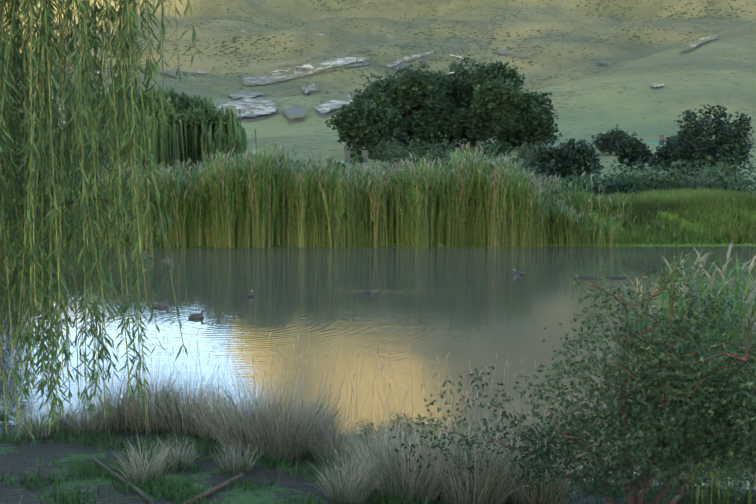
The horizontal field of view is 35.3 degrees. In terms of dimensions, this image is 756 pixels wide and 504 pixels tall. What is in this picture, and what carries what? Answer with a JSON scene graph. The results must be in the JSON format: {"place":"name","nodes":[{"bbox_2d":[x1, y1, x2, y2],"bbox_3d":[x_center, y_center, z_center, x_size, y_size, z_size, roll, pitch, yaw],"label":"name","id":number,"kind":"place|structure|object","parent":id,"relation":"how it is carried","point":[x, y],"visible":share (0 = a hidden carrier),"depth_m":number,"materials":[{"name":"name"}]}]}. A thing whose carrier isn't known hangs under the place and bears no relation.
{"place":"outdoors","nodes":[
{"label":"outdoors","id":0,"kind":"place"},
{"bbox_2d":[0,399,504,486],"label":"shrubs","id":1,"kind":"object","parent":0,"point":[8,418],"depth_m":15.96,"materials":[{"name":"green plant"}]},
{"bbox_2d":[345,151,349,162],"bbox_3d":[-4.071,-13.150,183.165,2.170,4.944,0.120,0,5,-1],"label":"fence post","id":2,"kind":"object","parent":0,"point":[347,156],"visible":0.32,"depth_m":182.95,"materials":[{"name":"grey wood"}]},
{"bbox_2d":[362,150,367,161],"bbox_3d":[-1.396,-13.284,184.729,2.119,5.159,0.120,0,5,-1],"label":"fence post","id":3,"kind":"object","parent":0,"point":[365,152],"visible":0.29,"depth_m":184.49,"materials":[{"name":"grey wood"}]},
{"bbox_2d":[0,246,755,489],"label":"pond water","id":4,"kind":"structure","parent":0,"point":[478,308],"depth_m":27.17,"materials":[{"name":"grey liquid"}]},
{"bbox_2d":[153,299,170,306],"bbox_3d":[-5.428,1.303,29.791,0.460,0.246,0.199,0,5,-1],"label":"duck","id":5,"kind":"object","parent":4,"relation":"on","point":[162,304],"visible":0.92,"depth_m":29.75},
{"bbox_2d":[162,256,174,261],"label":"duck","id":6,"kind":"object","parent":4,"relation":"on","point":[165,260],"visible":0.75,"depth_m":41.19},
{"bbox_2d":[188,310,206,318],"bbox_3d":[-4.247,1.482,27.871,0.441,0.234,0.174,-1,5,-13],"label":"duck","id":7,"kind":"object","parent":4,"relation":"on","point":[195,316],"visible":0.92,"depth_m":27.82},
{"bbox_2d":[12,139,665,248],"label":"reeds","id":8,"kind":"object","parent":4,"relation":"in","point":[221,197],"depth_m":47.05,"materials":[{"name":"green plant"}]},
{"bbox_2d":[513,269,524,274],"bbox_3d":[4.378,0.643,37.119,0.417,0.221,0.170,0,5,-1],"label":"coot","id":9,"kind":"object","parent":4,"relation":"on","point":[518,273],"visible":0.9,"depth_m":37.07,"materials":[{"name":"black"}]},
{"bbox_2d":[574,268,625,278],"bbox_3d":[6.768,0.618,36.253,1.556,0.463,0.415,0,5,5],"label":"floating log debris","id":10,"kind":"object","parent":4,"relation":"on","point":[591,276],"visible":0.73,"depth_m":36.12,"materials":[{"name":"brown wood"}]},
{"bbox_2d":[626,240,755,503],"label":"reeds","id":11,"kind":"object","parent":4,"relation":"in","point":[724,283],"visible":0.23,"depth_m":13.90,"materials":[{"name":"green plant"}]},
{"bbox_2d":[0,0,755,503],"bbox_3d":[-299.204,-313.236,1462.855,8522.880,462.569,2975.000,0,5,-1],"label":"grassy ground","id":12,"kind":"structure","parent":0,"point":[638,46],"depth_m":446.24,"materials":[{"name":"green plant"}]},
{"bbox_2d":[0,0,203,441],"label":"willow branches","id":13,"kind":"object","parent":12,"relation":"on","point":[48,60],"visible":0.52,"depth_m":6.37,"materials":[{"name":"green plant"}]},
{"bbox_2d":[49,86,256,179],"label":"willow tree","id":14,"kind":"object","parent":12,"relation":"on","point":[218,130],"visible":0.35,"depth_m":82.55,"materials":[{"name":"green plant"}]},
{"bbox_2d":[122,105,200,169],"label":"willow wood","id":15,"kind":"object","parent":12,"relation":"on","point":[149,156],"visible":0.04,"depth_m":84.33,"materials":[{"name":"brown wood"}]},
{"bbox_2d":[90,455,243,503],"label":"fallen stick","id":16,"kind":"object","parent":12,"relation":"on","point":[147,498],"visible":0.81,"depth_m":12.92,"materials":[{"name":"brown wood"}]},
{"bbox_2d":[0,319,587,503],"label":"dry grass tussocks","id":17,"kind":"object","parent":12,"relation":"on","point":[287,432],"visible":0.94,"depth_m":14.65,"materials":[{"name":"beige plant"}]},
{"bbox_2d":[28,20,717,135],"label":"rock outcrops","id":18,"kind":"object","parent":12,"relation":"on","point":[251,106],"visible":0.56,"depth_m":418.11,"materials":[{"name":"stone"}]},
{"bbox_2d":[0,17,755,229],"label":"scrub foliage","id":19,"kind":"object","parent":12,"relation":"on","point":[672,152],"visible":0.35,"depth_m":148.71,"materials":[{"name":"green plant"}]},
{"bbox_2d":[0,411,755,503],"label":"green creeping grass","id":20,"kind":"structure","parent":12,"relation":"on","point":[81,471],"depth_m":13.62,"materials":[{"name":"green plant"}]},
{"bbox_2d":[16,110,755,195],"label":"scrub wood","id":21,"kind":"object","parent":12,"relation":"on","point":[639,161],"visible":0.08,"depth_m":149.28,"materials":[{"name":"brown plant"}]},
{"bbox_2d":[325,55,562,154],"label":"tree foliage","id":22,"kind":"object","parent":12,"relation":"on","point":[461,109],"visible":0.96,"depth_m":208.01,"materials":[{"name":"green plant"}]},
{"bbox_2d":[349,80,544,157],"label":"tree branches","id":23,"kind":"object","parent":12,"relation":"on","point":[403,113],"visible":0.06,"depth_m":210.95,"materials":[{"name":"brown plant"}]},
{"bbox_2d":[389,225,755,503],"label":"bush","id":24,"kind":"object","parent":12,"relation":"on","point":[639,413],"depth_m":11.65,"materials":[{"name":"green plant"}]},
{"bbox_2d":[509,185,755,244],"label":"grass","id":25,"kind":"structure","parent":12,"relation":"on","point":[655,201],"depth_m":49.34,"materials":[{"name":"green plant"}]},
{"bbox_2d":[659,135,663,144],"bbox_3d":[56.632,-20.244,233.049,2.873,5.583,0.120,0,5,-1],"label":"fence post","id":26,"kind":"object","parent":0,"point":[661,137],"visible":0.43,"depth_m":232.78,"materials":[{"name":"grey wood"}]}
]}

